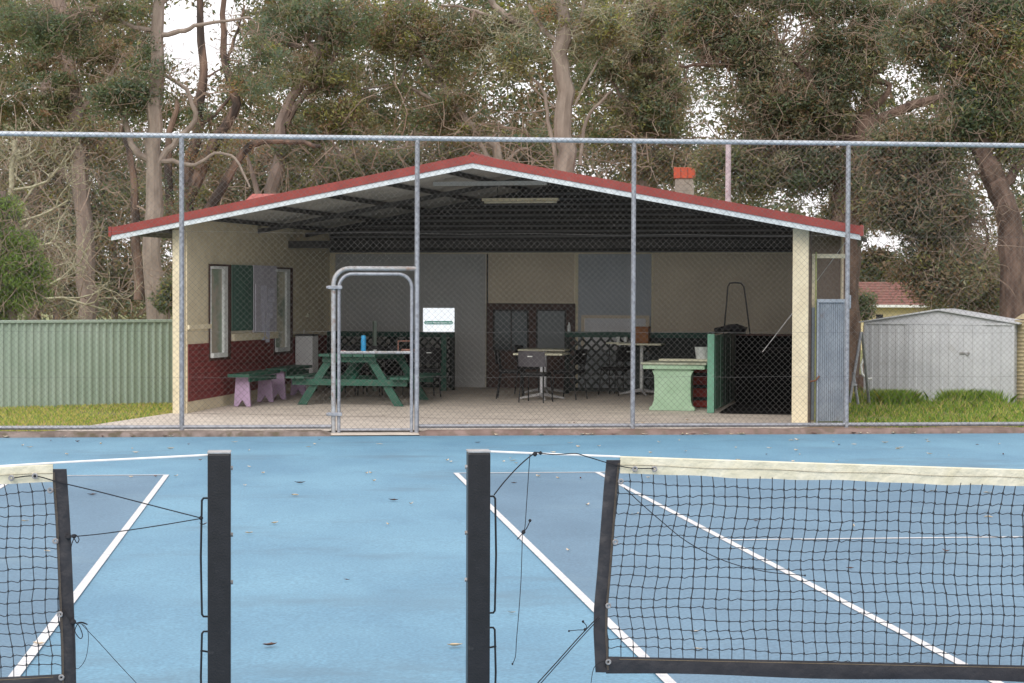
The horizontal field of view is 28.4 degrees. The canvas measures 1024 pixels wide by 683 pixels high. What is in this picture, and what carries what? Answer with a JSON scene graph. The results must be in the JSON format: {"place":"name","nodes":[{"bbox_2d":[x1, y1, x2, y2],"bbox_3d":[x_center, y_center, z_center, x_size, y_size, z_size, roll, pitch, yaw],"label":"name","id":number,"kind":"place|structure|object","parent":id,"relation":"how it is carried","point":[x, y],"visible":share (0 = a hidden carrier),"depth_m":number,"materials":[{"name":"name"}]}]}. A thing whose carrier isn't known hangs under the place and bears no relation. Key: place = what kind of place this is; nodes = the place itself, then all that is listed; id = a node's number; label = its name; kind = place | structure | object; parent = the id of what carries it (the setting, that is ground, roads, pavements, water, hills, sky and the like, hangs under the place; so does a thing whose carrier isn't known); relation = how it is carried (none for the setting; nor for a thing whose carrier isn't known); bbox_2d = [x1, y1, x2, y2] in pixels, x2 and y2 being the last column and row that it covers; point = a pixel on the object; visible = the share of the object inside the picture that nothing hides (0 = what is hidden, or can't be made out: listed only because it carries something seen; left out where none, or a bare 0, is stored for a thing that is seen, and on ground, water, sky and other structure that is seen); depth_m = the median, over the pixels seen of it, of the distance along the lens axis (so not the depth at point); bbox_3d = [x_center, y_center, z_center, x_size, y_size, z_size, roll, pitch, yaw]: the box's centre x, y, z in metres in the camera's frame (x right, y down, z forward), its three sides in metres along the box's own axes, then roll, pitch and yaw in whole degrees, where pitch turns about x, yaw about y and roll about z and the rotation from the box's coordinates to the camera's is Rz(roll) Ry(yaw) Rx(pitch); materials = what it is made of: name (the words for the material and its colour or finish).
{"place":"outdoors","nodes":[
{"label":"outdoors","id":0,"kind":"place"},
{"bbox_2d":[0,475,162,676],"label":"court surface","id":1,"kind":"object","parent":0,"point":[97,513],"visible":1,"depth_m":13.92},
{"bbox_2d":[0,402,172,430],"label":"grass","id":2,"kind":"structure","parent":0,"point":[40,420],"depth_m":28.74,"materials":[{"name":"green"}]},
{"bbox_2d":[330,432,418,434],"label":"path","id":3,"kind":"structure","parent":0,"point":[376,433],"depth_m":25.39,"materials":[{"name":"concrete"}]},
{"bbox_2d":[56,413,801,430],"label":"path","id":4,"kind":"structure","parent":0,"point":[236,419],"depth_m":27.19,"materials":[{"name":"concrete"}]},
{"bbox_2d":[3,303,968,435],"bbox_3d":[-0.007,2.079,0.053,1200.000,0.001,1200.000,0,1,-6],"label":"terrain","id":5,"kind":"structure","parent":0,"point":[331,435],"depth_m":28.81,"materials":[{"name":"green plant"}]},
{"bbox_2d":[0,313,985,431],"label":"lawn","id":6,"kind":"structure","parent":0,"point":[47,316],"depth_m":29.05,"materials":[{"name":"green plant"}]},
{"bbox_2d":[0,136,93,319],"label":"conifer","id":7,"kind":"object","parent":6,"relation":"on","point":[29,286],"visible":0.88,"depth_m":33.79,"materials":[{"name":"green plant"}]},
{"bbox_2d":[0,108,143,319],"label":"bare tree","id":8,"kind":"object","parent":6,"relation":"on","point":[14,162],"visible":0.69,"depth_m":38.95,"materials":[{"name":"brown plant"}]},
{"bbox_2d":[0,0,143,319],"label":"gum tree","id":9,"kind":"object","parent":6,"relation":"on","point":[59,100],"visible":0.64,"depth_m":49.81,"materials":[{"name":"green plant"}]},
{"bbox_2d":[0,66,166,319],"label":"bare tree","id":10,"kind":"object","parent":6,"relation":"on","point":[59,191],"visible":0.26,"depth_m":57.71,"materials":[{"name":"green plant"}]},
{"bbox_2d":[128,250,172,318],"bbox_3d":[-6.003,-0.389,36.121,1.754,2.558,2.428,0,1,-6],"label":"shrub","id":11,"kind":"object","parent":6,"relation":"on","point":[159,301],"visible":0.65,"depth_m":35.90,"materials":[{"name":"green plant"}]},
{"bbox_2d":[0,0,317,318],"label":"gum tree","id":12,"kind":"object","parent":6,"relation":"on","point":[137,96],"visible":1,"depth_m":37.89,"materials":[{"name":"green plant"}]},
{"bbox_2d":[0,319,376,407],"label":"steel fence","id":13,"kind":"object","parent":6,"relation":"on","point":[52,347],"visible":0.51,"depth_m":30.98,"materials":[{"name":"green metal"}]},
{"bbox_2d":[116,0,320,309],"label":"gum tree","id":14,"kind":"object","parent":6,"relation":"on","point":[192,190],"visible":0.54,"depth_m":43.93,"materials":[{"name":"green plant"}]},
{"bbox_2d":[239,0,403,193],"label":"gum tree","id":15,"kind":"object","parent":6,"relation":"on","point":[321,22],"visible":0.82,"depth_m":46.79,"materials":[{"name":"green plant"}]},
{"bbox_2d":[0,58,699,319],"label":"twig thicket","id":16,"kind":"object","parent":6,"relation":"on","point":[338,174],"visible":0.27,"depth_m":47.72,"materials":[{"name":"plant"}]},
{"bbox_2d":[12,173,737,319],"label":"undergrowth","id":17,"kind":"object","parent":6,"relation":"on","point":[110,201],"visible":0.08,"depth_m":54.25,"materials":[{"name":"green plant"}]},
{"bbox_2d":[175,84,578,209],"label":"gum tree","id":18,"kind":"object","parent":6,"relation":"on","point":[301,181],"visible":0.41,"depth_m":54.71,"materials":[{"name":"green plant"}]},
{"bbox_2d":[338,0,576,160],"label":"gum tree","id":19,"kind":"object","parent":6,"relation":"on","point":[423,40],"visible":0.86,"depth_m":48.79,"materials":[{"name":"green plant"}]},
{"bbox_2d":[246,167,694,199],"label":"house","id":20,"kind":"structure","parent":6,"relation":"on","point":[678,174],"depth_m":41.14,"materials":[{"name":"brick"}]},
{"bbox_2d":[108,152,866,422],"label":"clubhouse","id":21,"kind":"structure","parent":6,"relation":"on","point":[695,241],"depth_m":33.61,"materials":[{"name":"beige metal"}]},
{"bbox_2d":[210,266,227,357],"bbox_3d":[-4.336,-0.440,29.952,0.050,1.351,0.588,1,1,13],"label":"window frame","id":22,"kind":"structure","parent":21,"relation":"in","point":[218,335],"depth_m":29.97,"materials":[{"name":"white paint"}]},
{"bbox_2d":[252,265,276,341],"bbox_3d":[-3.890,-0.592,31.917,0.053,1.214,1.056,1,1,13],"label":"notice board","id":23,"kind":"object","parent":21,"relation":"attached to","point":[265,295],"visible":0.9,"depth_m":31.85,"materials":[{"name":"paper"}]},
{"bbox_2d":[275,269,289,351],"bbox_3d":[-3.708,-0.504,32.690,0.050,1.331,0.604,1,1,13],"label":"window frame","id":24,"kind":"structure","parent":21,"relation":"in","point":[281,342],"depth_m":32.76,"materials":[{"name":"white paint"}]},
{"bbox_2d":[190,386,791,422],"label":"floor slab","id":25,"kind":"structure","parent":21,"relation":"attached to","point":[483,404],"depth_m":29.97,"materials":[{"name":"concrete"}]},
{"bbox_2d":[228,370,279,406],"bbox_3d":[-3.903,0.705,30.623,0.340,0.500,1.376,1,1,13],"label":"bench","id":26,"kind":"object","parent":25,"relation":"on","point":[265,377],"visible":0.94,"depth_m":30.25,"materials":[{"name":"green paint"}]},
{"bbox_2d":[266,365,311,398],"bbox_3d":[-3.545,0.642,32.183,0.340,0.500,1.272,1,1,13],"label":"bench","id":27,"kind":"object","parent":25,"relation":"on","point":[278,385],"visible":0.73,"depth_m":31.67,"materials":[{"name":"green paint"}]},
{"bbox_2d":[295,334,318,391],"bbox_3d":[-3.396,0.323,33.443,0.310,1.025,0.320,1,1,13],"label":"water fountain","id":28,"kind":"object","parent":25,"relation":"on","point":[306,351],"visible":0.62,"depth_m":33.30,"materials":[{"name":"metal"}]},
{"bbox_2d":[336,345,367,394],"bbox_3d":[-2.615,0.465,32.803,0.440,0.791,0.480,1,2,23],"label":"chair","id":29,"kind":"object","parent":25,"relation":"on","point":[344,368],"visible":0.27,"depth_m":32.98,"materials":[{"name":"black plastic"}]},
{"bbox_2d":[285,350,440,405],"bbox_3d":[-2.257,0.553,31.087,1.920,0.775,1.900,1,1,13],"label":"picnic table","id":30,"kind":"object","parent":25,"relation":"on","point":[375,377],"visible":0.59,"depth_m":30.42,"materials":[{"name":"green paint"}]},
{"bbox_2d":[361,335,365,350],"bbox_3d":[-2.237,0.044,30.454,0.080,0.275,0.080,1,1,13],"label":"drink bottle","id":31,"kind":"object","parent":30,"relation":"on","point":[363,340],"visible":0.68,"depth_m":30.42,"materials":[{"name":"blue plastic"}]},
{"bbox_2d":[357,346,387,395],"bbox_3d":[-2.249,0.470,32.684,0.440,0.791,0.480,0,1,8],"label":"chair","id":32,"kind":"object","parent":25,"relation":"on","point":[377,348],"visible":0.45,"depth_m":32.83,"materials":[{"name":"black plastic"}]},
{"bbox_2d":[327,331,454,389],"bbox_3d":[-2.052,0.318,34.123,2.230,0.974,0.070,1,1,13],"label":"lattice screen","id":33,"kind":"object","parent":25,"relation":"on","point":[392,337],"visible":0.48,"depth_m":34.05,"materials":[{"name":"green paint"}]},
{"bbox_2d":[379,346,409,395],"bbox_3d":[-1.882,0.470,32.684,0.440,0.791,0.480,1,2,15],"label":"chair","id":34,"kind":"object","parent":25,"relation":"on","point":[387,368],"visible":0.53,"depth_m":32.80,"materials":[{"name":"black plastic"}]},
{"bbox_2d":[409,348,441,396],"bbox_3d":[-1.381,0.486,32.270,0.440,0.791,0.480,0,2,-17],"label":"chair","id":35,"kind":"object","parent":25,"relation":"on","point":[427,354],"visible":0.62,"depth_m":32.09,"materials":[{"name":"black plastic"}]},
{"bbox_2d":[441,334,446,390],"bbox_3d":[-1.136,0.347,33.708,0.090,0.950,0.030,1,1,13],"label":"upright board","id":36,"kind":"object","parent":25,"relation":"on","point":[443,366],"visible":0.93,"depth_m":33.69,"materials":[{"name":"green paint"}]},
{"bbox_2d":[494,348,524,398],"bbox_3d":[-0.044,0.504,31.835,0.480,0.791,0.440,0,1,3],"label":"chair","id":37,"kind":"object","parent":25,"relation":"on","point":[498,359],"visible":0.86,"depth_m":31.65,"materials":[{"name":"black plastic"}]},
{"bbox_2d":[514,345,539,393],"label":"chair","id":38,"kind":"object","parent":25,"relation":"on","point":[516,347],"visible":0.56,"depth_m":32.89,"materials":[{"name":"black plastic"}]},
{"bbox_2d":[518,351,552,402],"bbox_3d":[0.360,0.536,31.025,0.440,0.791,0.480,1,2,21],"label":"chair","id":39,"kind":"object","parent":25,"relation":"on","point":[527,358],"visible":0.91,"depth_m":30.84,"materials":[{"name":"black plastic"}]},
{"bbox_2d":[513,352,568,399],"bbox_3d":[0.463,0.539,31.607,0.780,0.724,0.687,1,1,13],"label":"pedestal table","id":40,"kind":"object","parent":25,"relation":"on","point":[538,395],"visible":0.67,"depth_m":31.58,"materials":[{"name":"laminate"}]},
{"bbox_2d":[551,349,587,399],"bbox_3d":[0.922,0.509,31.706,0.480,0.791,0.440,1,2,28],"label":"chair","id":41,"kind":"object","parent":25,"relation":"on","point":[581,354],"visible":0.89,"depth_m":31.56,"materials":[{"name":"black plastic"}]},
{"bbox_2d":[598,346,630,395],"bbox_3d":[1.704,0.471,32.636,0.480,0.791,0.440,2,2,43],"label":"chair","id":42,"kind":"object","parent":25,"relation":"on","point":[624,353],"visible":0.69,"depth_m":32.44,"materials":[{"name":"black plastic"}]},
{"bbox_2d":[606,342,623,393],"bbox_3d":[1.702,0.434,32.874,0.290,0.845,0.350,1,1,13],"label":"side table","id":43,"kind":"object","parent":25,"relation":"on","point":[609,343],"visible":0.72,"depth_m":32.82,"materials":[{"name":"laminate"}]},
{"bbox_2d":[564,331,707,394],"bbox_3d":[2.009,0.353,32.786,2.346,1.013,0.080,1,1,13],"label":"lattice screen","id":44,"kind":"object","parent":25,"relation":"on","point":[683,345],"visible":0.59,"depth_m":32.79,"materials":[{"name":"green paint"}]},
{"bbox_2d":[617,342,664,395],"bbox_3d":[2.095,0.442,32.656,0.720,0.833,0.687,1,1,13],"label":"pedestal table","id":45,"kind":"object","parent":25,"relation":"on","point":[641,367],"visible":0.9,"depth_m":32.62,"materials":[{"name":"laminate"}]},
{"bbox_2d":[635,326,650,342],"bbox_3d":[2.101,-0.107,32.641,0.250,0.265,0.250,1,1,13],"label":"wooden box","id":46,"kind":"object","parent":45,"relation":"on","point":[642,338],"visible":0.73,"depth_m":32.52,"materials":[{"name":"brown wood"}]},
{"bbox_2d":[641,358,706,410],"bbox_3d":[2.444,0.628,29.715,0.960,0.725,1.010,1,1,13],"label":"plinth table","id":47,"kind":"object","parent":25,"relation":"on","point":[671,394],"visible":0.72,"depth_m":29.31,"materials":[{"name":"green paint"}]},
{"bbox_2d":[695,347,706,358],"bbox_3d":[2.836,0.197,30.049,0.250,0.230,0.250,1,1,13],"label":"bucket","id":48,"kind":"object","parent":47,"relation":"on","point":[700,352],"visible":0.55,"depth_m":29.95,"materials":[{"name":"white paint"}]},
{"bbox_2d":[693,369,706,406],"bbox_3d":[2.833,0.642,30.056,0.280,0.656,0.287,1,1,13],"label":"crate","id":49,"kind":"object","parent":25,"relation":"on","point":[699,388],"visible":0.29,"depth_m":29.93,"materials":[{"name":"red paint"}]},
{"bbox_2d":[707,327,747,412],"bbox_3d":[3.313,0.393,30.895,0.105,1.152,4.255,1,1,13],"label":"partition","id":50,"kind":"object","parent":25,"relation":"on","point":[720,377],"visible":0.67,"depth_m":29.73,"materials":[{"name":"paint"}]},
{"bbox_2d":[714,324,746,332],"bbox_3d":[3.372,-0.200,30.945,0.421,0.149,0.429,-1,2,-32],"label":"kit bag","id":51,"kind":"object","parent":50,"relation":"on","point":[732,327],"visible":0.85,"depth_m":30.81,"materials":[{"name":"black fabric"}]},
{"bbox_2d":[723,282,750,399],"bbox_3d":[3.526,-0.015,31.629,0.541,1.842,0.300,1,1,13],"label":"trolley","id":52,"kind":"object","parent":25,"relation":"on","point":[746,310],"visible":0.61,"depth_m":31.59,"materials":[{"name":"black metal"}]},
{"bbox_2d":[719,403,791,413],"bbox_3d":[3.786,0.972,29.747,1.192,0.046,2.300,1,1,13],"label":"rubber mat","id":53,"kind":"object","parent":25,"relation":"on","point":[771,408],"visible":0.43,"depth_m":29.29,"materials":[{"name":"black rubber"}]},
{"bbox_2d":[732,363,768,403],"bbox_3d":[3.630,0.640,30.536,0.540,0.590,0.620,1,1,13],"label":"storage bin","id":54,"kind":"object","parent":53,"relation":"on","point":[757,393],"visible":0.82,"depth_m":30.27,"materials":[{"name":"black plastic"}]},
{"bbox_2d":[757,347,791,403],"bbox_3d":[4.033,0.515,30.533,0.590,0.840,0.620,1,1,13],"label":"storage bin","id":55,"kind":"object","parent":53,"relation":"on","point":[780,392],"visible":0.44,"depth_m":30.26,"materials":[{"name":"black plastic"}]},
{"bbox_2d":[735,334,791,401],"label":"half wall","id":56,"kind":"structure","parent":25,"relation":"on","point":[747,346],"depth_m":30.98,"materials":[{"name":"brick"}]},
{"bbox_2d":[811,254,844,422],"bbox_3d":[4.260,-0.037,27.154,0.506,2.279,0.080,0,1,-6],"label":"gateway","id":57,"kind":"object","parent":25,"relation":"on","point":[813,312],"visible":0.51,"depth_m":27.09,"materials":[{"name":"beige paint"}]},
{"bbox_2d":[482,185,558,202],"bbox_3d":[0.129,-2.284,31.094,1.199,0.313,0.100,1,1,13],"label":"batten light","id":58,"kind":"object","parent":21,"relation":"hanging from","point":[516,200],"visible":0.8,"depth_m":31.06,"materials":[{"name":"white metal"}]},
{"bbox_2d":[487,303,574,387],"bbox_3d":[0.325,0.071,34.422,1.530,1.443,0.041,1,1,13],"label":"double door","id":59,"kind":"structure","parent":21,"relation":"in","point":[558,314],"depth_m":34.42,"materials":[{"name":"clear glass"}]},
{"bbox_2d":[581,315,648,351],"bbox_3d":[1.739,-0.138,34.072,1.162,0.605,0.030,1,1,13],"label":"whiteboard","id":60,"kind":"object","parent":21,"relation":"attached to","point":[619,322],"visible":0.48,"depth_m":34.09,"materials":[{"name":"grey plastic"}]},
{"bbox_2d":[763,243,844,350],"bbox_3d":[4.038,-0.650,27.750,0.008,1.630,1.501,-1,2,-45],"label":"rope","id":61,"kind":"object","parent":21,"relation":"attached to","point":[791,314],"visible":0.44,"depth_m":27.97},
{"bbox_2d":[810,295,850,422],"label":"side gate","id":62,"kind":"structure","parent":21,"relation":"attached to","point":[832,388],"depth_m":26.99,"materials":[{"name":"grey metal"}]},
{"bbox_2d":[0,0,1023,319],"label":"wood","id":63,"kind":"object","parent":6,"relation":"on","point":[532,98],"visible":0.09,"depth_m":69.61,"materials":[{"name":"plant"}]},
{"bbox_2d":[452,0,656,172],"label":"gum tree","id":64,"kind":"object","parent":6,"relation":"on","point":[515,56],"visible":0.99,"depth_m":40.88,"materials":[{"name":"green plant"}]},
{"bbox_2d":[536,0,735,194],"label":"gum tree","id":65,"kind":"object","parent":6,"relation":"on","point":[661,89],"visible":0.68,"depth_m":49.65,"materials":[{"name":"green plant"}]},
{"bbox_2d":[725,145,730,201],"bbox_3d":[3.648,-1.192,34.192,0.109,4.287,0.109,0,1,-6],"label":"pole","id":66,"kind":"object","parent":6,"relation":"on","point":[728,174],"depth_m":34.11,"materials":[{"name":"white metal"}]},
{"bbox_2d":[636,0,949,390],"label":"gum tree","id":67,"kind":"object","parent":6,"relation":"on","point":[780,106],"visible":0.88,"depth_m":36.72,"materials":[{"name":"green plant"}]},
{"bbox_2d":[849,332,869,403],"bbox_3d":[5.252,0.402,30.375,0.202,1.115,0.940,1,2,22],"label":"trestle","id":68,"kind":"object","parent":6,"relation":"on","point":[853,382],"visible":0.85,"depth_m":30.13,"materials":[{"name":"metal"}]},
{"bbox_2d":[860,359,871,379],"bbox_3d":[5.430,0.416,31.000,0.189,0.353,0.040,0,1,2],"label":"garden hose","id":69,"kind":"object","parent":68,"relation":"hanging from","point":[861,369],"visible":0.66,"depth_m":30.99,"materials":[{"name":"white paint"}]},
{"bbox_2d":[858,275,895,372],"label":"shrub","id":70,"kind":"object","parent":6,"relation":"on","point":[866,303],"visible":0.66,"depth_m":44.86,"materials":[{"name":"green plant"}]},
{"bbox_2d":[859,237,906,281],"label":"shrub","id":71,"kind":"object","parent":6,"relation":"on","point":[878,260],"visible":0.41,"depth_m":74.54,"materials":[{"name":"green plant"}]},
{"bbox_2d":[823,0,1023,319],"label":"gum tree","id":72,"kind":"object","parent":6,"relation":"on","point":[984,98],"visible":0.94,"depth_m":33.24,"materials":[{"name":"green plant"}]},
{"bbox_2d":[831,385,1023,427],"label":"grass","id":73,"kind":"structure","parent":6,"relation":"on","point":[904,412],"depth_m":29.62,"materials":[{"name":"green"}]},
{"bbox_2d":[854,387,1018,406],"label":"grass","id":74,"kind":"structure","parent":6,"relation":"on","point":[877,397],"depth_m":31.52,"materials":[{"name":"green"}]},
{"bbox_2d":[859,308,1021,402],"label":"garden shed","id":75,"kind":"structure","parent":6,"relation":"on","point":[928,356],"depth_m":32.18,"materials":[{"name":"metal"}]},
{"bbox_2d":[908,325,957,401],"bbox_3d":[6.717,0.360,32.231,0.794,1.246,0.016,1,2,25],"label":"door","id":76,"kind":"structure","parent":75,"relation":"in","point":[928,358],"depth_m":32.23,"materials":[{"name":"metal"}]},
{"bbox_2d":[958,325,982,391],"bbox_3d":[7.253,0.368,31.974,0.392,1.246,0.037,1,2,25],"label":"door","id":77,"kind":"structure","parent":75,"relation":"in","point":[975,378],"depth_m":31.98,"materials":[{"name":"metal"}]},
{"bbox_2d":[911,194,999,315],"bbox_3d":[9.236,-1.044,40.089,3.222,3.799,2.639,1,2,17],"label":"shrub","id":78,"kind":"object","parent":6,"relation":"on","point":[991,297],"visible":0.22,"depth_m":39.73,"materials":[{"name":"green plant"}]},
{"bbox_2d":[1015,314,1023,402],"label":"water tank","id":79,"kind":"object","parent":6,"relation":"on","point":[1020,360],"visible":0.7,"depth_m":31.87,"materials":[{"name":"beige metal"}]},
{"bbox_2d":[0,433,1023,682],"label":"court surround","id":80,"kind":"object","parent":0,"point":[392,609],"depth_m":12.81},
{"bbox_2d":[0,430,330,437],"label":"kerb","id":81,"kind":"structure","parent":80,"relation":"on","point":[174,433],"depth_m":24.99,"materials":[{"name":"concrete"}]},
{"bbox_2d":[200,450,232,682],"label":"net post","id":82,"kind":"object","parent":80,"relation":"on","point":[220,535],"visible":1,"depth_m":7.37,"materials":[{"name":"metal"}]},
{"bbox_2d":[0,454,207,466],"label":"cable","id":83,"kind":"object","parent":82,"relation":"attached to","point":[120,459],"visible":1,"depth_m":7.35,"materials":[{"name":"white"}]},
{"bbox_2d":[0,464,75,682],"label":"tennis net","id":84,"kind":"object","parent":83,"relation":"hanging from","point":[65,596],"visible":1,"depth_m":7.34,"materials":[{"name":"black plastic"}]},
{"bbox_2d":[63,611,87,638],"bbox_3d":[-1.586,1.029,7.340,0.090,0.104,0.024,0,1,-6],"label":"cord","id":85,"kind":"object","parent":84,"relation":"attached to","point":[73,622],"visible":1,"depth_m":7.34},
{"bbox_2d":[72,623,88,668],"bbox_3d":[-1.568,1.104,7.344,0.059,0.173,0.002,0,1,-6],"label":"cord","id":86,"kind":"object","parent":84,"relation":"hanging from","point":[73,646],"visible":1,"depth_m":7.34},
{"bbox_2d":[14,475,202,519],"bbox_3d":[-1.466,0.566,7.341,0.682,0.172,0.016,0,1,-6],"label":"cord","id":87,"kind":"object","parent":84,"relation":"attached to","point":[200,517],"visible":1,"depth_m":7.34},
{"bbox_2d":[82,625,135,682],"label":"cord","id":88,"kind":"object","parent":84,"relation":"attached to","point":[108,652],"visible":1,"depth_m":7.36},
{"bbox_2d":[65,518,198,539],"bbox_3d":[-1.377,0.682,7.354,0.487,0.076,0.022,0,1,-6],"label":"cord","id":89,"kind":"object","parent":84,"relation":"attached to","point":[69,536],"visible":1,"depth_m":7.35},
{"bbox_2d":[465,449,496,682],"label":"net post","id":90,"kind":"object","parent":80,"relation":"on","point":[477,534],"visible":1,"depth_m":7.48,"materials":[{"name":"metal"}]},
{"bbox_2d":[490,450,619,457],"bbox_3d":[0.159,0.420,7.535,0.493,0.030,0.008,0,1,-6],"label":"cable","id":91,"kind":"object","parent":90,"relation":"attached to","point":[588,455],"visible":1,"depth_m":7.54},
{"bbox_2d":[494,451,541,494],"bbox_3d":[0.022,0.489,7.502,0.182,0.164,0.018,0,1,-6],"label":"cord","id":92,"kind":"object","parent":91,"relation":"hanging from","point":[535,453],"visible":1,"depth_m":7.50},
{"bbox_2d":[512,458,529,664],"bbox_3d":[0.033,0.811,7.512,0.068,0.786,0.016,0,1,-6],"label":"cord","id":93,"kind":"object","parent":91,"relation":"hanging from","point":[523,532],"visible":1,"depth_m":7.51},
{"bbox_2d":[542,453,653,468],"bbox_3d":[0.317,0.446,7.533,0.429,0.067,0.010,0,1,-6],"label":"cord","id":94,"kind":"object","parent":91,"relation":"hanging from","point":[596,459],"visible":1,"depth_m":7.53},
{"bbox_2d":[593,456,1023,681],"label":"tennis net","id":95,"kind":"object","parent":91,"relation":"hanging from","point":[808,471],"visible":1,"depth_m":7.64,"materials":[{"name":"black plastic"}]},
{"bbox_2d":[537,616,598,682],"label":"cord","id":96,"kind":"object","parent":95,"relation":"attached to","point":[567,650],"visible":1,"depth_m":7.54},
{"bbox_2d":[624,487,805,575],"bbox_3d":[0.764,0.716,7.589,0.698,0.343,0.008,0,1,-6],"label":"cord","id":97,"kind":"object","parent":95,"relation":"attached to","point":[704,551],"visible":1,"depth_m":7.58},
{"bbox_2d":[0,472,1021,682],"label":"court lines","id":98,"kind":"object","parent":80,"relation":"on","point":[98,564],"visible":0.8,"depth_m":11.79,"materials":[{"name":"white paint"}]},
{"bbox_2d":[418,427,1023,435],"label":"kerb","id":99,"kind":"structure","parent":80,"relation":"on","point":[668,431],"depth_m":25.75,"materials":[{"name":"red paint"}]},
{"bbox_2d":[0,131,1023,432],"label":"chainlink fence","id":100,"kind":"object","parent":99,"relation":"on","point":[846,423],"visible":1,"depth_m":25.58,"materials":[{"name":"metal"}]},
{"bbox_2d":[326,272,413,432],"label":"gate","id":101,"kind":"structure","parent":100,"relation":"attached to","point":[338,413],"depth_m":25.43,"materials":[{"name":"metal"}]},
{"bbox_2d":[423,308,453,331],"bbox_3d":[-0.926,-0.272,25.544,0.398,0.304,0.009,0,1,-6],"label":"sign","id":102,"kind":"object","parent":100,"relation":"attached to","point":[430,320],"visible":1,"depth_m":25.54,"materials":[{"name":"white plastic"}]},
{"bbox_2d":[0,0,1023,292],"label":"sky","id":103,"kind":"structure","parent":0,"point":[182,17],"materials":[{"name":"white"}]},
{"bbox_2d":[459,472,1023,682],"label":"court surface","id":104,"kind":"object","parent":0,"point":[561,514],"visible":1,"depth_m":12.59,"materials":[{"name":"blue paint"}]},
{"bbox_2d":[802,426,1016,427],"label":"bare earth","id":105,"kind":"structure","parent":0,"point":[908,426],"depth_m":26.59,"materials":[{"name":"brown soil"}]},
{"bbox_2d":[859,282,964,349],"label":"house","id":106,"kind":"structure","parent":0,"point":[902,308],"depth_m":62.07,"materials":[{"name":"ceramic"}]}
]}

